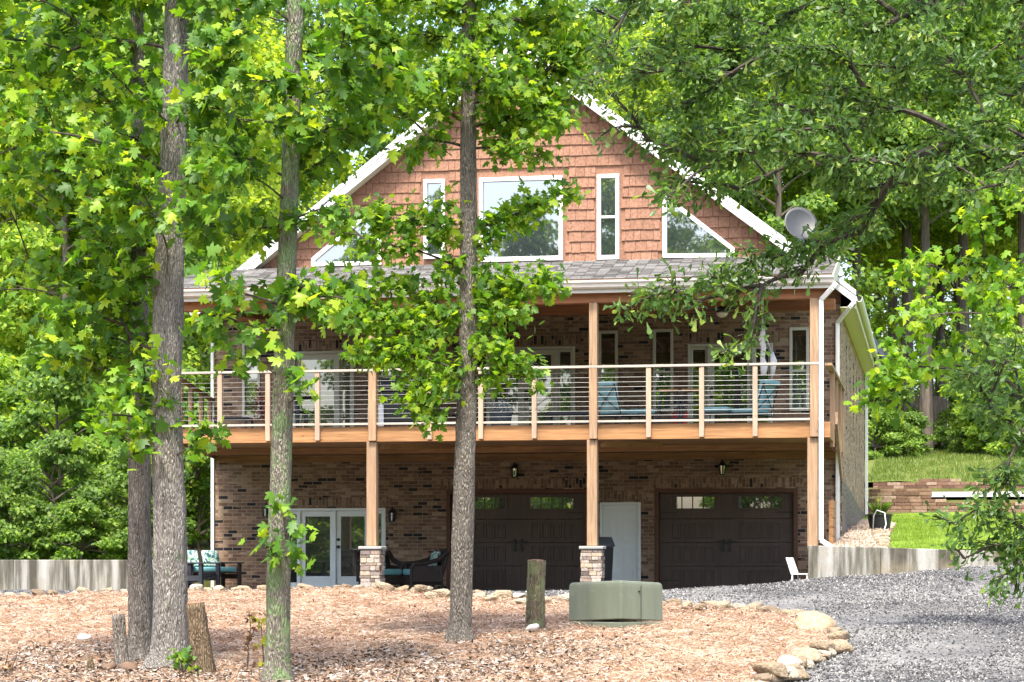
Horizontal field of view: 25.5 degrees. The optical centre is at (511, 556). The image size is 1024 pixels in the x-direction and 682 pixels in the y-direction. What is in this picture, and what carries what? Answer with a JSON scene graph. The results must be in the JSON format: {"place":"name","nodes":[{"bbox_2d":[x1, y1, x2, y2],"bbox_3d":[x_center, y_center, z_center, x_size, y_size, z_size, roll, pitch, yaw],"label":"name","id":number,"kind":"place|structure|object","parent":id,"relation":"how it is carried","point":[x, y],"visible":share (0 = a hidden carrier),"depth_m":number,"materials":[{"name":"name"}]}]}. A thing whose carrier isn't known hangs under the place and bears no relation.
{"place":"outdoors","nodes":[
{"label":"outdoors","id":0,"kind":"place"},
{"bbox_2d":[56,588,669,591],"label":"patio","id":1,"kind":"structure","parent":0,"point":[482,589],"depth_m":47.18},
{"bbox_2d":[188,562,223,588],"bbox_3d":[-6.431,0.290,45.756,0.940,0.820,0.740,0,0,26],"label":"slatted chair","id":2,"kind":"object","parent":1,"relation":"on","point":[201,577],"visible":0.47,"depth_m":45.83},
{"bbox_2d":[187,549,243,587],"bbox_3d":[-6.402,0.270,47.393,1.270,0.860,0.947,0,0,-37],"label":"garden bench","id":3,"kind":"object","parent":1,"relation":"on","point":[195,555],"visible":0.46,"depth_m":47.49,"materials":[{"name":"fabric"}]},
{"bbox_2d":[353,550,406,584],"bbox_3d":[-2.768,0.250,47.335,0.900,0.860,0.865,0,0,-29],"label":"wicker chair","id":4,"kind":"object","parent":1,"relation":"on","point":[392,575],"visible":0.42,"depth_m":47.25,"materials":[{"name":"black wicker"}]},
{"bbox_2d":[400,548,449,588],"bbox_3d":[-1.804,0.250,46.941,0.865,0.860,0.900,0,0,-17],"label":"wicker chair","id":5,"kind":"object","parent":1,"relation":"on","point":[430,569],"visible":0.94,"depth_m":46.59,"materials":[{"name":"brown wicker"}]},
{"bbox_2d":[598,537,614,580],"bbox_3d":[1.899,0.131,46.853,0.409,1.095,0.469,0,0,11],"label":"waste bin","id":6,"kind":"object","parent":1,"relation":"on","point":[608,543],"visible":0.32,"depth_m":46.65,"materials":[{"name":"black plastic"}]},
{"bbox_2d":[0,565,1023,681],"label":"gravel drive","id":7,"kind":"structure","parent":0,"point":[904,653],"depth_m":32.39,"materials":[{"name":"gravel"}]},
{"bbox_2d":[0,585,847,681],"bbox_3d":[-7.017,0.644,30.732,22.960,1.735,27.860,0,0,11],"label":"pine straw bed","id":8,"kind":"object","parent":7,"relation":"on","point":[436,637],"visible":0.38,"depth_m":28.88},
{"bbox_2d":[112,613,129,666],"bbox_3d":[-4.400,0.989,25.500,0.225,0.712,0.209,0,0,11],"label":"short stump","id":9,"kind":"object","parent":8,"relation":"on","point":[120,647],"visible":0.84,"depth_m":25.43,"materials":[{"name":"wood"}]},
{"bbox_2d":[166,645,201,674],"bbox_3d":[-3.548,1.171,24.442,0.430,0.443,0.498,0,0,11],"label":"ground vine","id":10,"kind":"object","parent":8,"relation":"on","point":[184,655],"visible":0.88,"depth_m":24.47,"materials":[{"name":"green plant"}]},
{"bbox_2d":[186,602,215,673],"bbox_3d":[-3.368,0.921,24.591,0.318,0.864,0.326,0,0,-44],"label":"brown stump","id":11,"kind":"object","parent":8,"relation":"on","point":[199,640],"visible":0.89,"depth_m":24.49,"materials":[{"name":"brown wood"}]},
{"bbox_2d":[240,609,261,670],"bbox_3d":[-2.875,0.927,24.669,0.283,0.733,0.261,0,0,-21],"label":"dead sapling","id":12,"kind":"object","parent":8,"relation":"on","point":[249,638],"visible":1,"depth_m":24.64,"materials":[{"name":"brown plant"}]},
{"bbox_2d":[525,559,545,628],"bbox_3d":[0.311,0.540,30.303,0.271,1.012,0.281,0,0,22],"label":"tall stump","id":13,"kind":"object","parent":8,"relation":"on","point":[535,597],"visible":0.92,"depth_m":30.20,"materials":[{"name":"brown wood"}]},
{"bbox_2d":[569,580,661,628],"bbox_3d":[1.425,0.696,31.042,1.151,0.755,0.578,0,0,24],"label":"transformer box","id":14,"kind":"object","parent":8,"relation":"on","point":[612,604],"visible":0.78,"depth_m":30.86,"materials":[{"name":"green metal"}]},
{"bbox_2d":[752,662,788,678],"bbox_3d":[2.670,1.161,23.358,0.413,0.157,0.305,4,-9,37],"label":"border stone","id":15,"kind":"object","parent":8,"relation":"on","point":[778,669],"visible":0.86,"depth_m":23.25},
{"bbox_2d":[791,647,821,663],"bbox_3d":[3.289,1.099,25.143,0.352,0.139,0.268,6,14,25],"label":"border stone","id":16,"kind":"object","parent":8,"relation":"on","point":[812,654],"visible":0.73,"depth_m":25.07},
{"bbox_2d":[0,564,1023,681],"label":"gravel stones","id":17,"kind":"object","parent":7,"relation":"on","point":[883,642],"visible":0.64,"depth_m":32.81,"materials":[{"name":"gravel"}]},
{"bbox_2d":[795,611,836,631],"bbox_3d":[4.062,0.887,30.259,0.538,0.255,0.559,11,11,28],"label":"flat stone","id":18,"kind":"object","parent":7,"relation":"on","point":[811,620],"visible":0.69,"depth_m":30.15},
{"bbox_2d":[181,48,880,588],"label":"brick house","id":19,"kind":"structure","parent":0,"point":[665,504],"depth_m":48.31,"materials":[{"name":"brown brick"}]},
{"bbox_2d":[242,338,259,418],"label":"window","id":20,"kind":"structure","parent":19,"relation":"in","point":[249,390],"depth_m":49.92,"materials":[{"name":"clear glass"}]},
{"bbox_2d":[296,354,337,427],"bbox_3d":[-4.283,-3.491,49.651,0.963,1.927,0.110,0,0,11],"label":"door","id":21,"kind":"structure","parent":19,"relation":"in","point":[309,361],"depth_m":49.65,"materials":[{"name":"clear glass"}]},
{"bbox_2d":[301,511,333,586],"bbox_3d":[-4.263,-0.172,49.681,0.759,1.670,0.045,0,0,11],"label":"door","id":22,"kind":"structure","parent":19,"relation":"in","point":[321,573],"depth_m":49.66,"materials":[{"name":"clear glass"}]},
{"bbox_2d":[311,211,381,266],"bbox_3d":[-3.617,-7.070,49.471,1.577,1.401,0.110,0,0,11],"label":"window","id":23,"kind":"structure","parent":19,"relation":"in","point":[331,253],"depth_m":49.50,"materials":[{"name":"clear glass"}]},
{"bbox_2d":[336,511,366,585],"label":"door","id":24,"kind":"structure","parent":19,"relation":"in","point":[351,526],"depth_m":49.54,"materials":[{"name":"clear glass"}]},
{"bbox_2d":[378,378,419,426],"bbox_3d":[-2.313,-2.989,44.445,0.980,1.078,0.596,0,0,11],"label":"grill","id":25,"kind":"object","parent":19,"relation":"on","point":[387,406],"visible":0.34,"depth_m":44.22,"materials":[{"name":"black metal"}]},
{"bbox_2d":[423,179,444,258],"bbox_3d":[-1.684,-7.333,49.106,0.475,1.724,0.122,0,0,11],"label":"window","id":26,"kind":"structure","parent":19,"relation":"in","point":[431,187],"depth_m":49.11,"materials":[{"name":"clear glass"}]},
{"bbox_2d":[487,400,515,425],"bbox_3d":[-0.216,-2.816,45.217,0.549,0.732,0.670,0,0,11],"label":"flower planter","id":27,"kind":"object","parent":19,"relation":"on","point":[499,414],"visible":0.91,"depth_m":45.04,"materials":[{"name":"white plastic"}]},
{"bbox_2d":[490,350,521,425],"bbox_3d":[-0.118,-3.498,48.909,0.706,1.942,0.045,0,0,11],"label":"door","id":28,"kind":"structure","parent":19,"relation":"in","point":[514,392],"depth_m":48.88,"materials":[{"name":"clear glass"}]},
{"bbox_2d":[451,494,584,588],"bbox_3d":[0.129,-0.331,48.901,2.941,2.054,0.100,0,0,11],"label":"garage door","id":29,"kind":"structure","parent":19,"relation":"in","point":[514,518],"depth_m":48.87,"materials":[{"name":"wood"}]},
{"bbox_2d":[479,175,562,262],"bbox_3d":[0.194,-7.282,48.756,1.834,1.823,0.122,0,0,11],"label":"window","id":30,"kind":"structure","parent":19,"relation":"in","point":[547,245],"depth_m":48.75,"materials":[{"name":"clear glass"}]},
{"bbox_2d":[524,349,554,424],"bbox_3d":[0.602,-3.498,48.742,0.684,1.942,0.110,0,0,11],"label":"door","id":31,"kind":"structure","parent":19,"relation":"in","point":[546,403],"depth_m":48.75,"materials":[{"name":"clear glass"}]},
{"bbox_2d":[597,174,619,259],"bbox_3d":[2.060,-7.275,48.409,0.480,1.828,0.122,0,0,11],"label":"window","id":32,"kind":"structure","parent":19,"relation":"in","point":[608,185],"depth_m":48.40,"materials":[{"name":"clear glass"}]},
{"bbox_2d":[599,331,617,412],"bbox_3d":[2.061,-3.967,48.465,0.424,1.755,0.112,0,0,11],"label":"window","id":33,"kind":"structure","parent":19,"relation":"in","point":[608,340],"depth_m":48.46,"materials":[{"name":"clear glass"}]},
{"bbox_2d":[599,381,639,423],"bbox_3d":[1.974,-2.897,43.391,0.596,0.900,0.846,0,0,41],"label":"patio chair","id":34,"kind":"object","parent":19,"relation":"on","point":[609,405],"visible":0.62,"depth_m":43.18,"materials":[{"name":"fabric"}]},
{"bbox_2d":[603,505,637,580],"bbox_3d":[2.327,-0.208,48.438,0.758,1.796,0.057,0,0,11],"label":"door","id":35,"kind":"structure","parent":19,"relation":"in","point":[620,522],"depth_m":48.40,"materials":[{"name":"white metal"}]},
{"bbox_2d":[653,329,672,411],"bbox_3d":[3.225,-3.976,48.248,0.439,1.765,0.112,0,0,11],"label":"window","id":36,"kind":"structure","parent":19,"relation":"in","point":[662,338],"depth_m":48.25,"materials":[{"name":"clear glass"}]},
{"bbox_2d":[656,389,679,423],"bbox_3d":[3.040,-2.844,43.783,0.494,0.793,0.414,0,0,11],"label":"bar stool","id":37,"kind":"object","parent":19,"relation":"on","point":[675,391],"visible":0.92,"depth_m":43.66,"materials":[{"name":"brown wood"}]},
{"bbox_2d":[663,196,734,257],"bbox_3d":[3.967,-7.060,48.060,1.527,1.420,0.110,0,0,11],"label":"window","id":38,"kind":"structure","parent":19,"relation":"in","point":[689,237],"depth_m":48.10,"materials":[{"name":"clear glass"}]},
{"bbox_2d":[659,493,793,588],"bbox_3d":[4.554,-0.328,48.078,2.854,2.047,0.100,0,0,11],"label":"garage door","id":39,"kind":"structure","parent":19,"relation":"in","point":[695,517],"depth_m":48.09,"materials":[{"name":"wood"}]},
{"bbox_2d":[710,346,751,422],"bbox_3d":[4.638,-3.496,47.991,0.896,1.939,0.110,0,0,11],"label":"door","id":40,"kind":"structure","parent":19,"relation":"in","point":[729,391],"depth_m":48.02,"materials":[{"name":"clear glass"}]},
{"bbox_2d":[728,379,779,422],"bbox_3d":[4.625,-2.897,43.037,0.846,0.900,0.596,0,0,39],"label":"patio chair","id":41,"kind":"object","parent":19,"relation":"on","point":[764,403],"visible":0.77,"depth_m":42.89,"materials":[{"name":"fabric"}]},
{"bbox_2d":[758,302,776,375],"bbox_3d":[4.829,-4.239,42.675,0.367,1.623,0.156,0,0,-16],"label":"hanging swing","id":42,"kind":"object","parent":19,"relation":"hanging from","point":[763,369],"visible":0.73,"depth_m":42.63,"materials":[{"name":"white fabric"}]},
{"bbox_2d":[789,327,808,410],"bbox_3d":[6.061,-3.960,47.721,0.411,1.764,0.112,0,0,11],"label":"window","id":43,"kind":"structure","parent":19,"relation":"in","point":[798,336],"depth_m":47.72,"materials":[{"name":"clear glass"}]},
{"bbox_2d":[784,207,816,239],"bbox_3d":[6.380,-7.187,49.728,0.770,1.076,0.439,0,0,-13],"label":"satellite dish","id":44,"kind":"object","parent":19,"relation":"attached to","point":[796,219],"visible":0.88,"depth_m":49.87,"materials":[{"name":"grey metal"}]},
{"bbox_2d":[187,481,1023,587],"bbox_3d":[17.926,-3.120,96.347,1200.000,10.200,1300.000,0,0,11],"label":"ground","id":45,"kind":"structure","parent":0,"point":[203,546],"depth_m":66.30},
{"bbox_2d":[0,448,41,559],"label":"understory tree","id":46,"kind":"object","parent":45,"relation":"on","point":[6,553],"visible":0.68,"depth_m":48.30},
{"bbox_2d":[0,479,54,559],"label":"shrub","id":47,"kind":"object","parent":45,"relation":"on","point":[7,511],"visible":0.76,"depth_m":48.12,"materials":[{"name":"plant"}]},
{"bbox_2d":[0,348,63,487],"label":"understory tree","id":48,"kind":"object","parent":45,"relation":"on","point":[5,369],"visible":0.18,"depth_m":55.00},
{"bbox_2d":[0,418,67,489],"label":"understory tree","id":49,"kind":"object","parent":45,"relation":"on","point":[5,441],"visible":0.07,"depth_m":57.00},
{"bbox_2d":[6,352,81,444],"bbox_3d":[-12.498,-2.795,60.385,3.786,5.845,4.337,0,0,-38],"label":"understory tree","id":50,"kind":"object","parent":45,"relation":"on","point":[21,369],"visible":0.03,"depth_m":59.89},
{"bbox_2d":[3,429,102,559],"bbox_3d":[-10.065,-1.233,49.324,2.328,3.145,2.708,0,0,-11],"label":"understory tree","id":51,"kind":"object","parent":45,"relation":"on","point":[49,453],"visible":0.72,"depth_m":49.08,"materials":[{"name":"plant"}]},
{"bbox_2d":[0,0,110,384],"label":"broadleaf tree","id":52,"kind":"object","parent":45,"relation":"on","point":[22,339],"visible":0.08,"depth_m":65.64,"materials":[{"name":"plant"}]},
{"bbox_2d":[0,331,127,542],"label":"understory tree","id":53,"kind":"object","parent":45,"relation":"on","point":[68,394],"visible":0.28,"depth_m":54.00,"materials":[{"name":"plant"}]},
{"bbox_2d":[0,560,127,589],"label":"concrete wall","id":54,"kind":"structure","parent":45,"relation":"on","point":[58,574],"depth_m":45.94,"materials":[{"name":"concrete"}]},
{"bbox_2d":[0,2,152,394],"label":"broadleaf tree","id":55,"kind":"object","parent":45,"relation":"on","point":[4,218],"visible":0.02,"depth_m":68.30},
{"bbox_2d":[37,434,127,559],"bbox_3d":[-9.378,-1.221,50.794,2.654,3.118,2.282,0,0,8],"label":"understory tree","id":56,"kind":"object","parent":45,"relation":"on","point":[101,452],"visible":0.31,"depth_m":50.24,"materials":[{"name":"plant"}]},
{"bbox_2d":[37,349,151,498],"bbox_3d":[-10.524,-2.614,56.804,4.369,5.671,3.815,0,0,43],"label":"understory tree","id":57,"kind":"object","parent":45,"relation":"on","point":[71,422],"visible":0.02,"depth_m":56.34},
{"bbox_2d":[0,0,189,663],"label":"maple tree","id":58,"kind":"object","parent":45,"relation":"on","point":[140,588],"visible":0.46,"depth_m":25.95,"materials":[{"name":"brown plant"}]},
{"bbox_2d":[0,6,200,488],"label":"broadleaf tree","id":59,"kind":"object","parent":45,"relation":"on","point":[31,237],"visible":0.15,"depth_m":63.38,"materials":[{"name":"plant"}]},
{"bbox_2d":[0,1,244,394],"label":"broadleaf tree","id":60,"kind":"object","parent":45,"relation":"on","point":[35,219],"visible":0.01,"depth_m":71.14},
{"bbox_2d":[28,12,239,502],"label":"broadleaf tree","id":61,"kind":"object","parent":45,"relation":"on","point":[156,33],"visible":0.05,"depth_m":65.83,"materials":[{"name":"plant"}]},
{"bbox_2d":[83,447,190,559],"bbox_3d":[-8.141,-1.066,49.145,2.037,2.778,2.370,0,0,-40],"label":"understory tree","id":62,"kind":"object","parent":45,"relation":"on","point":[119,480],"visible":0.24,"depth_m":48.62,"materials":[{"name":"plant"}]},
{"bbox_2d":[0,0,275,672],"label":"maple tree","id":63,"kind":"object","parent":45,"relation":"on","point":[162,387],"visible":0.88,"depth_m":25.04,"materials":[{"name":"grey plant"}]},
{"bbox_2d":[109,350,214,544],"bbox_3d":[-9.337,-2.787,59.796,3.739,5.829,4.283,0,0,-40],"label":"understory tree","id":64,"kind":"object","parent":45,"relation":"on","point":[204,487],"visible":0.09,"depth_m":59.52,"materials":[{"name":"plant"}]},
{"bbox_2d":[151,390,214,549],"bbox_3d":[-8.217,-2.152,59.289,3.995,4.568,3.434,0,0,15],"label":"understory tree","id":65,"kind":"object","parent":45,"relation":"on","point":[203,528],"visible":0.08,"depth_m":59.34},
{"bbox_2d":[85,0,310,497],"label":"broadleaf tree","id":66,"kind":"object","parent":45,"relation":"on","point":[265,191],"visible":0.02,"depth_m":73.53,"materials":[{"name":"plant"}]},
{"bbox_2d":[119,16,302,498],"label":"broadleaf tree","id":67,"kind":"object","parent":45,"relation":"on","point":[252,219],"visible":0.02,"depth_m":79.94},
{"bbox_2d":[194,11,349,369],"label":"broadleaf tree","id":68,"kind":"object","parent":45,"relation":"on","point":[262,47],"visible":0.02,"depth_m":84.90,"materials":[{"name":"plant"}]},
{"bbox_2d":[202,34,368,351],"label":"broadleaf tree","id":69,"kind":"object","parent":45,"relation":"on","point":[319,190],"visible":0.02,"depth_m":90.90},
{"bbox_2d":[151,0,427,681],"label":"maple tree","id":70,"kind":"object","parent":45,"relation":"on","point":[286,292],"visible":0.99,"depth_m":23.49,"materials":[{"name":"green plant"}]},
{"bbox_2d":[264,0,432,200],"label":"tall tree","id":71,"kind":"object","parent":45,"relation":"on","point":[310,17],"visible":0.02,"depth_m":96.46,"materials":[{"name":"plant"}]},
{"bbox_2d":[333,0,549,184],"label":"tall tree","id":72,"kind":"object","parent":45,"relation":"on","point":[452,47],"visible":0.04,"depth_m":99.48,"materials":[{"name":"plant"}]},
{"bbox_2d":[309,0,632,643],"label":"maple tree","id":73,"kind":"object","parent":45,"relation":"on","point":[503,88],"visible":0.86,"depth_m":28.49,"materials":[{"name":"green plant"}]},
{"bbox_2d":[544,15,655,124],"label":"broadleaf tree","id":74,"kind":"object","parent":45,"relation":"on","point":[609,75],"visible":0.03,"depth_m":92.43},
{"bbox_2d":[595,0,672,119],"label":"tall tree","id":75,"kind":"object","parent":45,"relation":"on","point":[634,31],"visible":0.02,"depth_m":99.68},
{"bbox_2d":[604,13,757,201],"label":"broadleaf tree","id":76,"kind":"object","parent":45,"relation":"on","point":[643,30],"visible":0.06,"depth_m":89.47,"materials":[{"name":"plant"}]},
{"bbox_2d":[641,0,791,219],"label":"broadleaf tree","id":77,"kind":"object","parent":45,"relation":"on","point":[703,37],"visible":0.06,"depth_m":87.61,"materials":[{"name":"plant"}]},
{"bbox_2d":[677,0,901,361],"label":"broadleaf tree","id":78,"kind":"object","parent":45,"relation":"on","point":[816,205],"visible":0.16,"depth_m":82.81,"materials":[{"name":"plant"}]},
{"bbox_2d":[562,0,1023,611],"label":"oak tree","id":79,"kind":"object","parent":45,"relation":"on","point":[682,140],"visible":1,"depth_m":17.90,"materials":[{"name":"green plant"}]},
{"bbox_2d":[719,15,918,370],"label":"broadleaf tree","id":80,"kind":"object","parent":45,"relation":"on","point":[866,250],"visible":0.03,"depth_m":90.30,"materials":[{"name":"plant"}]},
{"bbox_2d":[784,8,969,340],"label":"tall tree","id":81,"kind":"object","parent":45,"relation":"on","point":[953,235],"depth_m":95.49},
{"bbox_2d":[774,0,1023,410],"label":"tall tree","id":82,"kind":"object","parent":45,"relation":"on","point":[907,243],"visible":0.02,"depth_m":88.44,"materials":[{"name":"plant"}]},
{"bbox_2d":[861,250,950,402],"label":"broadleaf tree","id":83,"kind":"object","parent":45,"relation":"on","point":[934,338],"visible":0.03,"depth_m":122.38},
{"bbox_2d":[808,545,1023,578],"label":"concrete wall","id":84,"kind":"structure","parent":45,"relation":"on","point":[828,561],"depth_m":40.76,"materials":[{"name":"concrete"}]},
{"bbox_2d":[811,0,1023,453],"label":"tall tree","id":85,"kind":"object","parent":45,"relation":"on","point":[926,395],"visible":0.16,"depth_m":84.12,"materials":[{"name":"plant"}]},
{"bbox_2d":[888,204,951,378],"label":"tall tree","id":86,"kind":"object","parent":45,"relation":"on","point":[893,302],"depth_m":108.31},
{"bbox_2d":[895,395,951,444],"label":"board fence","id":87,"kind":"object","parent":45,"relation":"on","point":[942,403],"visible":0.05,"depth_m":92.39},
{"bbox_2d":[843,171,1023,430],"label":"maple tree","id":88,"kind":"object","parent":45,"relation":"on","point":[991,297],"visible":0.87,"depth_m":29.86,"materials":[{"name":"green plant"}]},
{"bbox_2d":[870,245,1009,407],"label":"broadleaf tree","id":89,"kind":"object","parent":45,"relation":"on","point":[953,295],"visible":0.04,"depth_m":121.55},
{"bbox_2d":[869,489,1023,511],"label":"block wall","id":90,"kind":"structure","parent":45,"relation":"on","point":[900,502],"depth_m":64.66,"materials":[{"name":"stone"}]},
{"bbox_2d":[873,0,1023,355],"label":"tall tree","id":91,"kind":"object","parent":45,"relation":"on","point":[963,244],"visible":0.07,"depth_m":89.01,"materials":[{"name":"plant"}]},
{"bbox_2d":[873,479,1023,488],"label":"block wall","id":92,"kind":"structure","parent":45,"relation":"on","point":[945,483],"depth_m":69.44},
{"bbox_2d":[886,16,1012,443],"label":"tall tree","id":93,"kind":"object","parent":45,"relation":"on","point":[939,331],"visible":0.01,"depth_m":100.13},
{"bbox_2d":[888,30,1017,282],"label":"tall tree","id":94,"kind":"object","parent":45,"relation":"on","point":[1012,240],"visible":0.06,"depth_m":93.05,"materials":[{"name":"plant"}]},
{"bbox_2d":[943,2,1023,336],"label":"tall tree","id":95,"kind":"object","parent":45,"relation":"on","point":[1000,69],"visible":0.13,"depth_m":86.02,"materials":[{"name":"plant"}]},
{"bbox_2d":[264,0,1009,425],"label":"sky","id":96,"kind":"structure","parent":0,"point":[355,153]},
{"bbox_2d":[862,512,1023,550],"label":"lawn","id":97,"kind":"structure","parent":0,"point":[912,543],"depth_m":49.10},
{"bbox_2d":[850,519,868,528],"bbox_3d":[8.090,-0.580,50.726,1.080,0.902,19.200,0,0,11],"label":"pebble bed","id":98,"kind":"object","parent":97,"relation":"on","point":[863,520],"visible":0.12,"depth_m":57.83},
{"bbox_2d":[833,521,895,547],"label":"bed pebbles","id":99,"kind":"object","parent":98,"relation":"on","point":[857,534],"visible":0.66,"depth_m":46.15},
{"bbox_2d":[866,495,892,528],"bbox_3d":[8.266,-0.992,50.834,0.632,0.821,0.640,0,0,11],"label":"black pot","id":100,"kind":"object","parent":99,"relation":"on","point":[879,519],"visible":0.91,"depth_m":50.67,"materials":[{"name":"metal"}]},
{"bbox_2d":[868,448,1023,482],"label":"grass bank","id":101,"kind":"structure","parent":0,"point":[870,462],"depth_m":75.18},
{"bbox_2d":[753,0,963,299],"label":"tall tree","id":102,"kind":"object","parent":101,"relation":"on","point":[799,190],"visible":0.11,"depth_m":86.17,"materials":[{"name":"plant"}]},
{"bbox_2d":[868,406,906,459],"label":"shrub","id":103,"kind":"object","parent":101,"relation":"on","point":[884,423],"visible":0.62,"depth_m":80.50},
{"bbox_2d":[868,417,924,458],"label":"shrub","id":104,"kind":"object","parent":101,"relation":"on","point":[913,442],"visible":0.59,"depth_m":81.01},
{"bbox_2d":[896,409,935,455],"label":"shrub","id":105,"kind":"object","parent":101,"relation":"on","point":[918,418],"visible":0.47,"depth_m":82.52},
{"bbox_2d":[934,409,964,449],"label":"shrub","id":106,"kind":"object","parent":101,"relation":"on","point":[944,413],"visible":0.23,"depth_m":88.16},
{"bbox_2d":[933,414,986,453],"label":"shrub","id":107,"kind":"object","parent":101,"relation":"on","point":[955,445],"visible":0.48,"depth_m":84.11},
{"bbox_2d":[937,313,1021,454],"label":"understory tree","id":108,"kind":"object","parent":101,"relation":"on","point":[974,429],"visible":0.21,"depth_m":82.80,"materials":[{"name":"plant"}]},
{"bbox_2d":[967,332,1023,449],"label":"understory tree","id":109,"kind":"object","parent":101,"relation":"on","point":[986,433],"visible":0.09,"depth_m":81.76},
{"bbox_2d":[983,328,1023,455],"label":"understory tree","id":110,"kind":"object","parent":101,"relation":"on","point":[998,446],"visible":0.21,"depth_m":80.13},
{"bbox_2d":[931,491,1023,496],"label":"terrace drive","id":111,"kind":"structure","parent":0,"point":[954,494],"depth_m":66.69,"materials":[{"name":"concrete"}]},
{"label":"side lawn","id":112,"kind":"structure","parent":0,"visible":0},
{"bbox_2d":[37,496,127,559],"bbox_3d":[-9.090,-0.488,48.308,1.884,1.662,2.191,0,0,-45],"label":"shrub","id":113,"kind":"object","parent":112,"relation":"on","point":[73,510],"visible":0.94,"depth_m":48.01,"materials":[{"name":"plant"}]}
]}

